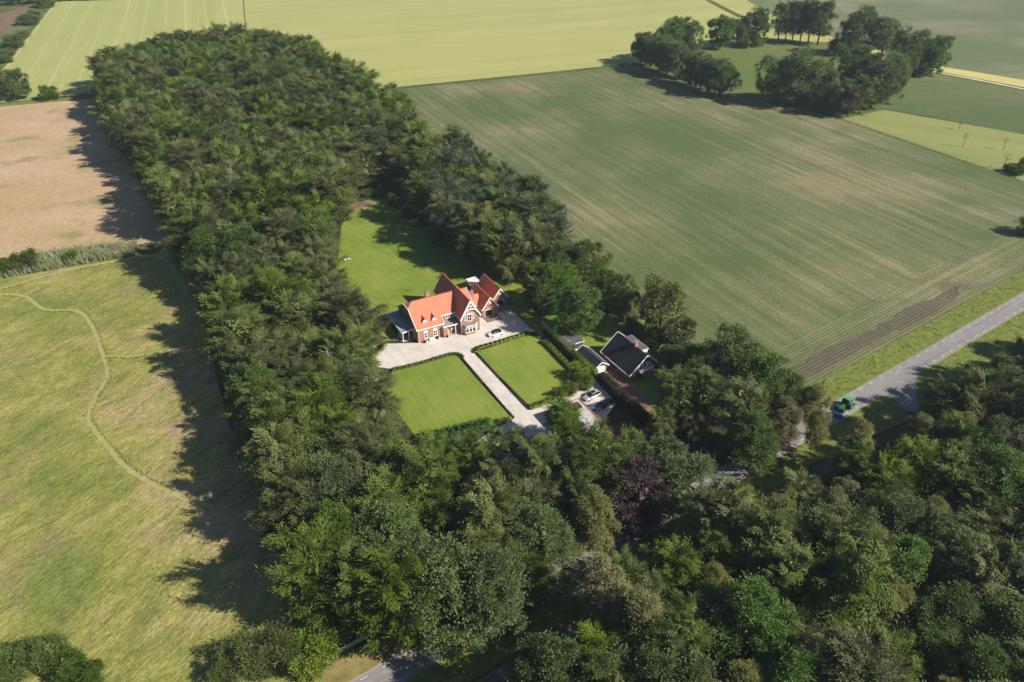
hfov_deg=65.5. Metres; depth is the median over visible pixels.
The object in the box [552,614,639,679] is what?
beech tree
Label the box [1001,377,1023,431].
oak tree
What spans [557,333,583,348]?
garden shed
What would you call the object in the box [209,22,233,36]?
beech tree
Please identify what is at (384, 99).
beech tree
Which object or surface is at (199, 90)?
ash tree
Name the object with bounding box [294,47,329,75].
beech tree
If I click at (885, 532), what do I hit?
birch tree
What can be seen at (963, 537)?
oak tree
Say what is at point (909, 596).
birch tree
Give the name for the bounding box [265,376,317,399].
ash tree
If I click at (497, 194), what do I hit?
ash tree
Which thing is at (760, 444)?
oak tree
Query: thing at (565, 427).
beech tree
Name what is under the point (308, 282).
beech tree
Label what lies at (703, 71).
oak tree
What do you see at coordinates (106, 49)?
beech tree
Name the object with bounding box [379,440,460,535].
beech tree
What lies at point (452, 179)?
pine tree
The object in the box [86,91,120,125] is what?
beech tree
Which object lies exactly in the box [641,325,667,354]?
maple tree
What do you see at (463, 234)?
beech tree
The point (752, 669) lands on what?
birch tree
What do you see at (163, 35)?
ash tree
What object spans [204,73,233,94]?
beech tree
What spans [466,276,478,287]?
garden canopy
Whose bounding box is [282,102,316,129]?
beech tree
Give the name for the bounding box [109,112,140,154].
beech tree
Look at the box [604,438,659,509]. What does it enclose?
oak tree
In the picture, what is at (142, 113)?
beech tree
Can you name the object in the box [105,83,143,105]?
beech tree
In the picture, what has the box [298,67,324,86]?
beech tree
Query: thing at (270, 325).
ash tree
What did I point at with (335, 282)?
beech tree
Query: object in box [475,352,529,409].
border hedge
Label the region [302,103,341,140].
beech tree
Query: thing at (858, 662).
ash tree
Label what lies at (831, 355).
bare soil
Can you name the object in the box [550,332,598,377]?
tall hedge
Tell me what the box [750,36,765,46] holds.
bush
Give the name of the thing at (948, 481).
ash tree
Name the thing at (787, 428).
birch tree
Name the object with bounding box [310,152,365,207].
beech tree
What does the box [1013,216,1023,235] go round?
bush
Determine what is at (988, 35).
distant field
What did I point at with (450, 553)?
birch tree
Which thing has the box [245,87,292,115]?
beech tree
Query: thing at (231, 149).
beech tree
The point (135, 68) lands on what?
beech tree
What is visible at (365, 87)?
beech tree
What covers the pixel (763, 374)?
oak tree
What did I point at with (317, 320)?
oak tree
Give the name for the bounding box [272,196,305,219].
beech tree
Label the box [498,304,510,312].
garage pad
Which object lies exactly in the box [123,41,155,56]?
oak tree
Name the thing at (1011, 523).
ash tree
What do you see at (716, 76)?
oak tree
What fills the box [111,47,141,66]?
beech tree
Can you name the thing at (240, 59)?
beech tree
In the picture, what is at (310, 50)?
beech tree
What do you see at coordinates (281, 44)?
beech tree
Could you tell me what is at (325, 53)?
beech tree
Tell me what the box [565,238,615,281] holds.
maple tree
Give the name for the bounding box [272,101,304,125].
beech tree
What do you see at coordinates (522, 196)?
ash tree
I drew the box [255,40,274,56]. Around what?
beech tree
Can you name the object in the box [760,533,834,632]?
ash tree
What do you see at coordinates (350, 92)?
beech tree
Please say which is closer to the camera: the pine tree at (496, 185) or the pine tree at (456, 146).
the pine tree at (496, 185)
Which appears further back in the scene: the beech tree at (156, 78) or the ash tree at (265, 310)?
the beech tree at (156, 78)
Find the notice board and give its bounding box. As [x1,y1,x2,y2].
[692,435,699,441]
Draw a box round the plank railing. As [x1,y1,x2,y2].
[337,636,369,653]
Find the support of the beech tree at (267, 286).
on the ground at (886, 436)
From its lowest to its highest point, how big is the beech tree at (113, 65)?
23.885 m
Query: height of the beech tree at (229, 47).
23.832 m
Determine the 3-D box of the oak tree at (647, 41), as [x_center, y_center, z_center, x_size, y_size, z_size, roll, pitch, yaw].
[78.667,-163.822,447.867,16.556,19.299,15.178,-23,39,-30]
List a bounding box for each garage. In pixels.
[471,283,498,317]
[477,274,508,306]
[576,345,609,372]
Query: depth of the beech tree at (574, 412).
167.84 m
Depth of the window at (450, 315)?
213.05 m
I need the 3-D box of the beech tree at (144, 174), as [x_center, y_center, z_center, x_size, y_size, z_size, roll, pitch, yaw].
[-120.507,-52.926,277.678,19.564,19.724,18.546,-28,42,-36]
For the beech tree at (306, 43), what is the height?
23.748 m
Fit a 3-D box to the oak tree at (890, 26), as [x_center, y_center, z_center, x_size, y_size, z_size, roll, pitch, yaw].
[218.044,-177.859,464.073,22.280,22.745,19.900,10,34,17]
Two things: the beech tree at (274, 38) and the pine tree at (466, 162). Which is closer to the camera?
the pine tree at (466, 162)
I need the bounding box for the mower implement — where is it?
[832,409,842,419]
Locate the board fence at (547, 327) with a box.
[542,319,551,332]
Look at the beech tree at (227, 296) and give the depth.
199.81 m
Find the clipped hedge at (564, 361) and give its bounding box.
[540,339,574,369]
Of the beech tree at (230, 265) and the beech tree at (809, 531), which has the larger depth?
the beech tree at (230, 265)
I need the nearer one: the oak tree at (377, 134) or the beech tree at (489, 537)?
the beech tree at (489, 537)
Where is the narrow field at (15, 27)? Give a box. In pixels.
[0,5,42,49]
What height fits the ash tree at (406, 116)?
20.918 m
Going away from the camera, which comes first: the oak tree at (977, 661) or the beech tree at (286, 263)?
the oak tree at (977, 661)
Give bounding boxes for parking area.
[559,398,613,437]
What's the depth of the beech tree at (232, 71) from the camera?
395.33 m
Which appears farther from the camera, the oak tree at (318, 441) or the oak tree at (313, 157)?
the oak tree at (313, 157)
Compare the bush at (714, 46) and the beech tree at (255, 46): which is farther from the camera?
the bush at (714, 46)
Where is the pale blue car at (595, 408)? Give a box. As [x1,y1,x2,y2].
[589,404,601,412]
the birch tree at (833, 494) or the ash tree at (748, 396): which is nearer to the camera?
the birch tree at (833, 494)
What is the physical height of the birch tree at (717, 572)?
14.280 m
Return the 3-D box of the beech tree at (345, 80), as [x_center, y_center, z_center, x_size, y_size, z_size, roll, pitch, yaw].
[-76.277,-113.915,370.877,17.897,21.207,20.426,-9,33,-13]
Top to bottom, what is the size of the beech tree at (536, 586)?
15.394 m
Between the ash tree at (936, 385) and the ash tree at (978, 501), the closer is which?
the ash tree at (978, 501)
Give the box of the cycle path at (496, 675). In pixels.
[477,454,842,681]
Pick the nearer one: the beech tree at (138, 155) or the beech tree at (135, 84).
the beech tree at (138, 155)
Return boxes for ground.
[0,0,1023,681]
[348,201,372,209]
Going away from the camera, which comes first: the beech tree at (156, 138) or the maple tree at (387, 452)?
the maple tree at (387, 452)
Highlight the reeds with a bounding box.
[0,239,137,278]
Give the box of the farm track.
[934,71,1023,89]
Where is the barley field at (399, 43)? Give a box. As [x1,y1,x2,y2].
[244,0,833,88]
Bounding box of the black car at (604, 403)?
[597,398,613,409]
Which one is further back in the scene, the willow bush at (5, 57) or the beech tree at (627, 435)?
the willow bush at (5, 57)
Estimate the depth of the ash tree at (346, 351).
181.99 m
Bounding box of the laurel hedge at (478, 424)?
[416,416,492,441]
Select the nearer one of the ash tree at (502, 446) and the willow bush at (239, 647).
the willow bush at (239, 647)
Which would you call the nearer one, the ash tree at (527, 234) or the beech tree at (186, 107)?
the ash tree at (527, 234)
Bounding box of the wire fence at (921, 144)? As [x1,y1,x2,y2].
[845,119,996,166]
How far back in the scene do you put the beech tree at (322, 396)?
164.56 m
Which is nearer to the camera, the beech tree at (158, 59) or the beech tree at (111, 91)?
the beech tree at (111, 91)
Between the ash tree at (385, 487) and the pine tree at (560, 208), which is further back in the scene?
the pine tree at (560, 208)
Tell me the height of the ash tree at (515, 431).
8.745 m
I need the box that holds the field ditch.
[707,0,741,16]
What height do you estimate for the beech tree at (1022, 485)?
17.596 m
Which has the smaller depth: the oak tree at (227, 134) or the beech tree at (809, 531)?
the beech tree at (809, 531)
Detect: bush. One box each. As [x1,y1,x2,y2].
[0,33,24,47]
[0,49,14,63]
[0,255,26,272]
[0,257,13,274]
[0,634,37,681]
[0,659,17,681]
[1,46,17,54]
[9,247,40,272]
[13,29,30,37]
[14,11,43,24]
[14,627,74,681]
[25,10,41,19]
[33,0,57,7]
[36,84,59,101]
[45,642,93,681]
[62,247,77,261]
[70,656,108,681]
[206,651,243,681]
[214,361,228,378]
[214,626,272,681]
[219,374,228,382]
[242,615,304,681]
[361,188,371,196]
[367,186,376,196]
[374,189,382,197]
[382,187,388,195]
[384,191,396,204]
[391,185,405,197]
[402,206,418,217]
[419,213,436,228]
[428,229,451,245]
[448,239,459,249]
[575,371,595,390]
[621,316,641,335]
[635,373,642,379]
[675,73,684,78]
[710,42,720,49]
[736,37,749,48]
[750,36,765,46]
[827,38,838,48]
[829,37,850,55]
[836,35,858,49]
[908,56,934,76]
[1002,161,1016,172]
[1009,164,1023,176]
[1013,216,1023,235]
[1018,157,1023,165]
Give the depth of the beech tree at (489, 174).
265.51 m
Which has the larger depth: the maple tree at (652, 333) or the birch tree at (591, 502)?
the maple tree at (652, 333)
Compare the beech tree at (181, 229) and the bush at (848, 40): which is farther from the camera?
the bush at (848, 40)
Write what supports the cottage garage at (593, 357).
on the ground at (886, 436)
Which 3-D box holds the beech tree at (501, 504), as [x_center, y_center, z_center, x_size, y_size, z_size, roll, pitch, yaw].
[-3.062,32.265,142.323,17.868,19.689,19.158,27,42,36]
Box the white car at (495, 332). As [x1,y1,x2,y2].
[487,328,503,336]
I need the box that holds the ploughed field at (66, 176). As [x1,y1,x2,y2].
[0,99,174,258]
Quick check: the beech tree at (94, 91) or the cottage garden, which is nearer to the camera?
the cottage garden
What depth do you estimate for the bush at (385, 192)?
295.58 m
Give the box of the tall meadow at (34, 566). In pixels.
[0,251,358,681]
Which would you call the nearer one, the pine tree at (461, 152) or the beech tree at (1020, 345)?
the beech tree at (1020, 345)
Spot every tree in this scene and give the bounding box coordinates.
[0,67,31,100]
[0,83,10,100]
[82,52,108,78]
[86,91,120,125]
[87,76,115,100]
[88,65,139,89]
[91,58,113,86]
[91,78,115,116]
[92,44,124,58]
[94,97,139,149]
[96,58,130,78]
[101,50,133,71]
[101,97,132,126]
[102,84,124,115]
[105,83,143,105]
[108,109,154,166]
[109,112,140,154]
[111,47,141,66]
[116,57,162,79]
[118,79,150,102]
[119,47,156,68]
[121,100,150,111]
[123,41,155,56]
[125,126,158,163]
[126,146,155,185]
[127,56,164,71]
[129,73,143,94]
[130,143,175,198]
[131,101,158,126]
[131,160,182,220]
[133,161,195,231]
[134,127,171,152]
[137,65,166,83]
[137,80,159,95]
[137,89,163,107]
[139,66,173,90]
[140,111,173,141]
[142,33,158,47]
[143,168,196,235]
[144,55,162,67]
[144,93,193,122]
[147,31,175,57]
[148,41,170,56]
[151,106,192,129]
[155,39,184,58]
[158,54,182,70]
[159,138,206,170]
[159,197,241,265]
[160,71,195,95]
[160,77,184,95]
[161,117,190,136]
[161,132,190,159]
[163,62,190,82]
[166,27,193,42]
[166,117,207,141]
[168,55,199,77]
[169,84,199,103]
[169,150,210,179]
[171,29,197,50]
[171,132,209,168]
[173,205,218,224]
[174,43,199,60]
[175,101,200,117]
[178,73,207,96]
[178,165,208,196]
[178,223,243,290]
[180,50,209,70]
[182,81,212,109]
[182,178,227,211]
[183,66,210,77]
[183,161,224,192]
[185,30,200,39]
[186,39,217,50]
[186,63,206,74]
[186,74,203,82]
[186,101,215,117]
[187,256,222,302]
[188,47,206,54]
[189,35,215,47]
[190,116,219,136]
[191,27,224,44]
[191,209,261,255]
[192,95,226,111]
[193,273,265,344]
[193,302,274,373]
[195,44,233,68]
[195,48,224,68]
[196,105,241,142]
[199,41,224,57]
[199,63,238,83]
[201,120,249,147]
[201,151,216,166]
[202,82,234,96]
[202,135,250,166]
[202,222,266,272]
[203,91,244,124]
[203,251,254,293]
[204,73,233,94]
[204,156,247,187]
[205,173,264,221]
[206,268,251,310]
[207,30,238,45]
[208,65,234,80]
[208,141,262,182]
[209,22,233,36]
[209,81,232,91]
[212,202,230,220]
[215,37,232,47]
[215,90,234,106]
[216,339,246,398]
[218,372,285,422]
[219,43,253,72]
[219,83,256,112]
[219,326,297,399]
[221,199,265,239]
[222,41,258,66]
[222,358,279,417]
[223,53,264,71]
[223,249,253,274]
[224,110,261,129]
[225,106,249,122]
[225,281,256,311]
[225,389,297,468]
[226,21,253,41]
[226,67,238,81]
[227,77,249,93]
[227,99,252,119]
[228,37,254,58]
[228,174,293,232]
[229,31,250,46]
[231,298,272,337]
[233,57,262,77]
[234,169,263,186]
[235,123,258,140]
[235,140,253,160]
[235,414,313,505]
[236,64,272,85]
[237,263,316,335]
[238,387,342,481]
[240,65,279,88]
[240,91,275,116]
[240,157,274,179]
[241,450,321,551]
[242,129,282,153]
[242,234,282,260]
[243,84,273,103]
[243,134,280,164]
[244,121,283,154]
[244,318,289,347]
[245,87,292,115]
[245,262,286,284]
[247,29,273,43]
[247,112,275,131]
[249,147,305,180]
[249,253,284,277]
[250,43,264,55]
[250,54,274,68]
[251,27,268,36]
[251,36,268,51]
[252,206,301,260]
[254,283,327,337]
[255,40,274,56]
[255,51,273,59]
[255,114,293,139]
[255,143,286,161]
[255,511,362,636]
[256,265,288,290]
[257,323,303,364]
[259,83,290,99]
[259,204,296,241]
[261,160,309,192]
[261,238,299,270]
[262,30,279,43]
[263,122,308,145]
[263,165,317,215]
[264,76,294,103]
[265,105,298,131]
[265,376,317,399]
[266,57,307,78]
[268,40,290,57]
[269,34,296,53]
[269,71,287,79]
[269,339,315,384]
[270,48,292,68]
[270,140,289,154]
[271,100,297,112]
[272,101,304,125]
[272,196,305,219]
[273,150,342,203]
[274,92,295,106]
[275,29,290,38]
[275,44,301,55]
[276,207,344,266]
[276,250,311,278]
[279,54,309,72]
[281,71,301,91]
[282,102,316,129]
[282,275,319,297]
[283,500,327,546]
[284,134,319,164]
[284,351,344,388]
[284,433,346,507]
[285,370,365,440]
[287,86,311,106]
[288,77,314,97]
[288,90,308,107]
[288,234,347,267]
[290,33,321,45]
[290,46,302,58]
[290,127,310,138]
[290,191,337,227]
[291,256,331,286]
[291,450,371,514]
[292,67,316,81]
[293,115,313,136]
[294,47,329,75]
[294,140,337,162]
[295,44,322,73]
[296,37,323,51]
[296,324,329,362]
[297,206,342,256]
[297,287,322,309]
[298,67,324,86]
[299,131,318,144]
[299,402,358,470]
[302,41,326,51]
[302,79,341,97]
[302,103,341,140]
[302,251,353,290]
[302,300,340,331]
[303,164,357,227]
[303,365,371,423]
[304,92,337,114]
[304,98,350,133]
[306,93,316,110]
[307,129,347,157]
[307,498,374,574]
[309,282,398,348]
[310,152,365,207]
[310,325,368,370]
[311,166,352,214]
[311,269,350,302]
[312,73,339,88]
[313,80,345,101]
[313,323,347,351]
[313,548,391,649]
[316,50,329,61]
[316,66,339,78]
[319,284,360,303]
[321,509,392,585]
[322,86,349,109]
[322,416,389,469]
[323,122,354,155]
[324,60,341,76]
[326,51,346,72]
[327,106,368,139]
[331,153,363,193]
[332,56,361,80]
[332,315,390,372]
[334,134,360,181]
[335,86,372,102]
[335,90,370,116]
[335,489,378,534]
[336,356,378,400]
[337,61,382,86]
[337,72,361,91]
[341,96,385,121]
[341,140,387,187]
[341,435,383,495]
[343,362,407,430]
[344,74,380,99]
[346,104,394,150]
[346,129,382,145]
[346,539,446,663]
[348,125,396,182]
[348,408,400,452]
[348,463,431,541]
[352,499,441,567]
[361,86,398,117]
[369,79,382,90]
[371,439,430,505]
[372,142,413,188]
[373,114,413,150]
[376,81,402,99]
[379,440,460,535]
[380,431,421,459]
[381,114,410,143]
[384,88,417,112]
[387,131,415,177]
[389,104,428,131]
[392,99,417,116]
[393,146,439,193]
[396,115,442,162]
[398,530,500,664]
[399,170,437,223]
[405,127,443,168]
[417,485,468,546]
[418,427,464,487]
[419,188,464,249]
[424,177,445,215]
[424,184,451,225]
[425,166,452,183]
[430,161,460,190]
[431,548,456,562]
[433,144,458,167]
[434,148,455,165]
[440,121,473,171]
[441,539,530,655]
[442,168,463,186]
[442,172,460,191]
[445,129,464,166]
[445,175,473,199]
[446,188,474,206]
[446,205,499,264]
[447,139,461,171]
[448,194,480,216]
[449,148,474,169]
[449,206,470,230]
[449,427,491,486]
[450,469,535,560]
[452,156,478,178]
[452,473,495,525]
[453,176,475,200]
[454,135,476,155]
[454,165,488,181]
[455,518,510,561]
[456,140,475,158]
[457,200,505,239]
[460,170,479,189]
[460,451,529,492]
[465,215,505,273]
[466,168,506,203]
[468,182,489,199]
[469,165,500,191]
[472,148,496,167]
[472,193,492,209]
[474,155,493,176]
[477,185,517,212]
[481,423,510,461]
[483,175,515,200]
[485,225,525,283]
[487,160,515,176]
[489,198,509,215]
[490,158,518,178]
[490,528,562,616]
[491,214,523,231]
[493,210,518,222]
[494,218,526,239]
[495,219,555,277]
[497,169,515,188]
[499,197,529,224]
[502,428,570,507]
[502,499,579,587]
[502,627,588,681]
[503,424,526,455]
[504,184,528,197]
[505,191,534,220]
[506,174,544,195]
[506,187,525,200]
[507,171,529,187]
[507,472,566,544]
[514,191,546,220]
[514,213,548,257]
[516,255,545,307]
[520,274,556,320]
[526,194,557,236]
[527,175,551,198]
[528,220,566,265]
[531,207,559,228]
[533,190,560,215]
[534,262,581,313]
[539,396,584,431]
[539,412,584,472]
[541,465,611,543]
[542,238,579,279]
[547,212,575,241]
[548,402,584,433]
[549,202,571,237]
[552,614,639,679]
[553,418,640,517]
[554,282,603,336]
[555,434,581,488]
[559,483,625,561]
[560,551,631,630]
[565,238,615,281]
[569,637,642,681]
[580,415,616,465]
[585,265,614,304]
[587,543,649,602]
[602,272,642,323]
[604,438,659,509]
[606,453,672,543]
[607,582,672,667]
[615,422,646,453]
[618,613,722,681]
[628,565,675,639]
[630,31,646,62]
[636,34,656,64]
[637,31,661,67]
[638,271,690,346]
[638,534,707,605]
[641,32,671,71]
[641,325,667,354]
[643,432,718,522]
[644,405,678,443]
[645,363,704,433]
[654,15,691,50]
[655,37,680,74]
[657,344,683,372]
[659,40,691,77]
[660,585,724,678]
[663,312,697,357]
[672,342,707,374]
[674,577,738,663]
[678,363,735,448]
[678,470,778,580]
[679,16,708,54]
[679,52,700,84]
[682,353,715,394]
[683,50,713,88]
[691,561,731,606]
[692,524,751,594]
[695,319,760,390]
[697,58,719,92]
[703,57,730,94]
[704,57,742,96]
[704,676,722,681]
[705,567,803,681]
[706,371,774,451]
[707,14,736,48]
[711,671,757,681]
[720,658,765,681]
[723,337,792,415]
[724,407,782,478]
[727,499,816,604]
[733,15,752,40]
[736,6,771,44]
[748,491,795,524]
[752,53,806,103]
[759,642,834,681]
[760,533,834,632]
[765,394,804,456]
[765,499,832,567]
[766,464,827,525]
[768,365,809,422]
[769,604,836,676]
[770,0,791,41]
[772,45,834,104]
[779,0,797,40]
[787,0,806,41]
[787,532,912,647]
[794,496,895,594]
[795,0,811,41]
[795,382,832,433]
[800,0,822,42]
[800,59,840,105]
[804,409,831,455]
[805,0,838,44]
[807,621,914,681]
[810,484,853,539]
[817,76,858,114]
[821,434,881,499]
[825,41,879,93]
[825,475,862,512]
[833,2,882,50]
[834,416,876,471]
[836,83,868,116]
[840,529,936,607]
[844,617,930,681]
[846,451,924,521]
[850,50,907,107]
[852,73,880,114]
[855,578,917,641]
[857,478,927,547]
[864,522,891,541]
[866,15,901,53]
[869,49,912,103]
[877,432,945,502]
[885,48,911,89]
[886,24,912,51]
[889,674,913,681]
[891,427,951,484]
[894,43,924,75]
[894,410,936,442]
[900,29,935,68]
[900,578,990,660]
[903,617,965,681]
[904,506,987,570]
[907,373,976,438]
[907,540,985,605]
[911,495,952,549]
[917,34,955,74]
[919,440,1000,535]
[925,363,1017,437]
[926,409,1006,487]
[934,411,977,440]
[934,674,961,681]
[938,628,1023,681]
[943,533,1023,641]
[944,504,1007,558]
[946,362,995,390]
[947,483,1008,529]
[948,437,1023,515]
[963,590,1023,665]
[966,671,1019,681]
[971,535,1011,608]
[972,351,1023,385]
[974,505,1023,547]
[977,412,1019,457]
[980,385,1013,429]
[991,629,1023,681]
[993,365,1023,399]
[997,424,1023,486]
[998,533,1023,591]
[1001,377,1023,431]
[1002,332,1023,359]
[1010,467,1023,514]
[1014,350,1023,371]
[1014,507,1023,536]
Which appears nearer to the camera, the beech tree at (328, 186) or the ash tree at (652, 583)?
the ash tree at (652, 583)
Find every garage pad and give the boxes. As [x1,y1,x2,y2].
[483,314,501,321]
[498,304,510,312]
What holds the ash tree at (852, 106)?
on the ground at (886, 436)
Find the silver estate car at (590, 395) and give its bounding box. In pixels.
[582,388,600,401]
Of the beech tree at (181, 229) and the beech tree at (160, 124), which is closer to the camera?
the beech tree at (181, 229)
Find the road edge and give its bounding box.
[349,292,1023,681]
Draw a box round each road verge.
[306,631,417,681]
[405,311,1023,681]
[822,271,1023,404]
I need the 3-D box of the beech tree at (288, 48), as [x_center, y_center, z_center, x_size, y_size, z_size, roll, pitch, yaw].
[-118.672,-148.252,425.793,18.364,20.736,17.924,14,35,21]
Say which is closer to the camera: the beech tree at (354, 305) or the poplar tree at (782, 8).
the beech tree at (354, 305)
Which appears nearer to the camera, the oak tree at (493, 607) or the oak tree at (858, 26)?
the oak tree at (493, 607)
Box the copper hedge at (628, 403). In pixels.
[597,372,650,425]
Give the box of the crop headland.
[762,227,1023,387]
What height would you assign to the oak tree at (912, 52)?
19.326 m
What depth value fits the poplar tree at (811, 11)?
490.34 m
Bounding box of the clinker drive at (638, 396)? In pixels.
[603,366,652,417]
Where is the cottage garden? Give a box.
[536,310,670,412]
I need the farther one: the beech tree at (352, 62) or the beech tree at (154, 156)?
the beech tree at (352, 62)
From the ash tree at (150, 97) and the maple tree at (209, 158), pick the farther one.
the ash tree at (150, 97)
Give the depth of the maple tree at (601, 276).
222.21 m
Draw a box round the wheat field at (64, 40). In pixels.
[0,0,244,102]
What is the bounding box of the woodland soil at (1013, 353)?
[567,349,1019,680]
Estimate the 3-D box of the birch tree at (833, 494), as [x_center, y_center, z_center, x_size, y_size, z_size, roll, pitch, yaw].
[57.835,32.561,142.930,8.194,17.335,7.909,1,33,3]
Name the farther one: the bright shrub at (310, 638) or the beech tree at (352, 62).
the beech tree at (352, 62)
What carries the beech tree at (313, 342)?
on the ground at (886, 436)
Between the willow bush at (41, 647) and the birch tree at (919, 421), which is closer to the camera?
the willow bush at (41, 647)
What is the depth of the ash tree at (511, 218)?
241.29 m
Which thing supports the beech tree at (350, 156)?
on the ground at (886, 436)
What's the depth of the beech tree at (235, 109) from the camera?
333.35 m
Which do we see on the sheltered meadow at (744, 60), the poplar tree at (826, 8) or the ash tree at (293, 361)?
the poplar tree at (826, 8)
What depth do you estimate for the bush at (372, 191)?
295.33 m
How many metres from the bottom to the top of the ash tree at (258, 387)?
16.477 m
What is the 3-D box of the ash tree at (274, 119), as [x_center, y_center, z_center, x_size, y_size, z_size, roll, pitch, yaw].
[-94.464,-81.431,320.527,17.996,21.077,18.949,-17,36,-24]
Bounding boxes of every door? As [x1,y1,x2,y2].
[485,309,491,315]
[598,365,604,372]
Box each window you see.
[424,330,427,338]
[433,328,437,336]
[445,313,454,318]
[467,313,471,321]
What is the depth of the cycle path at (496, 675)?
134.18 m
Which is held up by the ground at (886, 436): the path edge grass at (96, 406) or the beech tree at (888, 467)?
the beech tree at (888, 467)
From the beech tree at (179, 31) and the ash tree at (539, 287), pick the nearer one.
the ash tree at (539, 287)
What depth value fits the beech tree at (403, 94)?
342.19 m
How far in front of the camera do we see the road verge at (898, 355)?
208.90 m
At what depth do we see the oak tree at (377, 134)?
295.37 m
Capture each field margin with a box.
[0,95,93,106]
[380,63,628,89]
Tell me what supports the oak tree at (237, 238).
on the ground at (886, 436)
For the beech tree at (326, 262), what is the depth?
220.46 m
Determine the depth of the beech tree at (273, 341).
187.26 m
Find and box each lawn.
[337,195,555,340]
[389,355,511,435]
[478,335,570,404]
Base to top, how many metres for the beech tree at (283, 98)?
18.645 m
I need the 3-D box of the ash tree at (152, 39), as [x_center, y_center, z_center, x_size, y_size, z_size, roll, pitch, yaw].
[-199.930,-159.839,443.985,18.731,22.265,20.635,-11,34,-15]
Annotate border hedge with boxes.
[391,351,464,370]
[461,358,514,418]
[473,331,529,352]
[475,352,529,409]
[492,415,512,425]
[528,392,568,409]
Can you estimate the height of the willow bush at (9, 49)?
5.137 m
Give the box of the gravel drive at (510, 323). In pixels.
[374,309,614,458]
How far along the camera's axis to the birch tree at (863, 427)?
157.84 m
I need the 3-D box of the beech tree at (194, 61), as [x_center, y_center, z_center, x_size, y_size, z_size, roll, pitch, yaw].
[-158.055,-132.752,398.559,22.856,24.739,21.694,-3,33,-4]
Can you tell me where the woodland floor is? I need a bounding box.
[123,150,813,647]
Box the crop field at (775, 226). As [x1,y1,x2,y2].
[395,64,1023,385]
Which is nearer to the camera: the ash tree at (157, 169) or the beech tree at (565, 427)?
the beech tree at (565, 427)
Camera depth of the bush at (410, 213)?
277.65 m
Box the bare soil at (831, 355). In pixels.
[791,284,962,378]
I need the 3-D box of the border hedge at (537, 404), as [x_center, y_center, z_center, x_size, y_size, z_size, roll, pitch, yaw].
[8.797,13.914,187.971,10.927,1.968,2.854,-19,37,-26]
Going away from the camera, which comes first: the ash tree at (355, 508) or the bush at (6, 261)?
the ash tree at (355, 508)
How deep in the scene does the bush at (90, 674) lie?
125.87 m
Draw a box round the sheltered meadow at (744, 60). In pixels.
[632,40,883,117]
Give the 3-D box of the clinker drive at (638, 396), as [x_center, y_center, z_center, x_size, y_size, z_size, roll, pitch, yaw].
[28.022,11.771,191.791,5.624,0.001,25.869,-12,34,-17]
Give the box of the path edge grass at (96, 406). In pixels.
[0,255,214,488]
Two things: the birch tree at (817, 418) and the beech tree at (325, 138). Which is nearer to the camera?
the birch tree at (817, 418)
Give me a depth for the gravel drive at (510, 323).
203.94 m
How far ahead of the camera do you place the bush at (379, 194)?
294.29 m
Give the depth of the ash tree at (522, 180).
265.56 m
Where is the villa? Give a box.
[386,273,480,342]
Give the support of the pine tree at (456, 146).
on the ground at (886, 436)
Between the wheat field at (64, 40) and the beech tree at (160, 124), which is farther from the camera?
the wheat field at (64, 40)
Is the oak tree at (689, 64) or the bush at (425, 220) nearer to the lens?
the bush at (425, 220)
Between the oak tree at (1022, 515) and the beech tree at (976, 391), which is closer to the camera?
the oak tree at (1022, 515)
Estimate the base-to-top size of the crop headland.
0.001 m
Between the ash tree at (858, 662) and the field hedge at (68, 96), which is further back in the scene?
the field hedge at (68, 96)
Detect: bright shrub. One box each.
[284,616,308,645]
[287,643,331,681]
[288,618,344,669]
[414,430,430,447]
[553,385,565,396]
[562,380,579,397]
[566,359,591,380]
[633,323,652,341]
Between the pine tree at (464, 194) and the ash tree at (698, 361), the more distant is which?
the pine tree at (464, 194)
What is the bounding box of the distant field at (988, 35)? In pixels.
[747,0,1023,78]
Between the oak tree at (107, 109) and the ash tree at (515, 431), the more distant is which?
the oak tree at (107, 109)
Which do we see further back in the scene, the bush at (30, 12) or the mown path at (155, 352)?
the bush at (30, 12)
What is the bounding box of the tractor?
[835,395,854,412]
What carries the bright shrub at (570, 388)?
on the ground at (886, 436)
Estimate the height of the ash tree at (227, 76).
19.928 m
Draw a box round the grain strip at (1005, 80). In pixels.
[872,50,1023,86]
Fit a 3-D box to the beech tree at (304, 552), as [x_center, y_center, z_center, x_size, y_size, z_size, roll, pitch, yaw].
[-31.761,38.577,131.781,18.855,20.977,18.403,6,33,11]
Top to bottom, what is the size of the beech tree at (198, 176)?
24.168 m
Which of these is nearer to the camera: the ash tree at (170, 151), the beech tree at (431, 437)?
the beech tree at (431, 437)
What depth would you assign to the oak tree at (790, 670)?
112.05 m
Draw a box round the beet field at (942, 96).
[880,72,1023,133]
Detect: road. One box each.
[352,293,1023,681]
[875,369,998,492]
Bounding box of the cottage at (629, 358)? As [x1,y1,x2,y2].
[600,331,658,381]
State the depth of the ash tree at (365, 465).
149.25 m
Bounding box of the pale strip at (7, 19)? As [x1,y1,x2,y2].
[0,5,30,33]
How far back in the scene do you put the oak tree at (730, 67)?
393.59 m
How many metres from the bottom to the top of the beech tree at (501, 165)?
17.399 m
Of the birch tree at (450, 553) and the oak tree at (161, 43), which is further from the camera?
the oak tree at (161, 43)
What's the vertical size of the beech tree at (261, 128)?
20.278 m
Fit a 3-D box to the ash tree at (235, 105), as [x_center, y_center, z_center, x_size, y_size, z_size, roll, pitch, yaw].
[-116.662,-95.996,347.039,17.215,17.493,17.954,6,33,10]
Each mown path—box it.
[0,255,189,295]
[0,293,214,508]
[106,341,210,357]
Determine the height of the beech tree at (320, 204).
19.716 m
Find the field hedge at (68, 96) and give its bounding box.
[33,93,91,99]
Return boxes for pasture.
[842,110,1023,180]

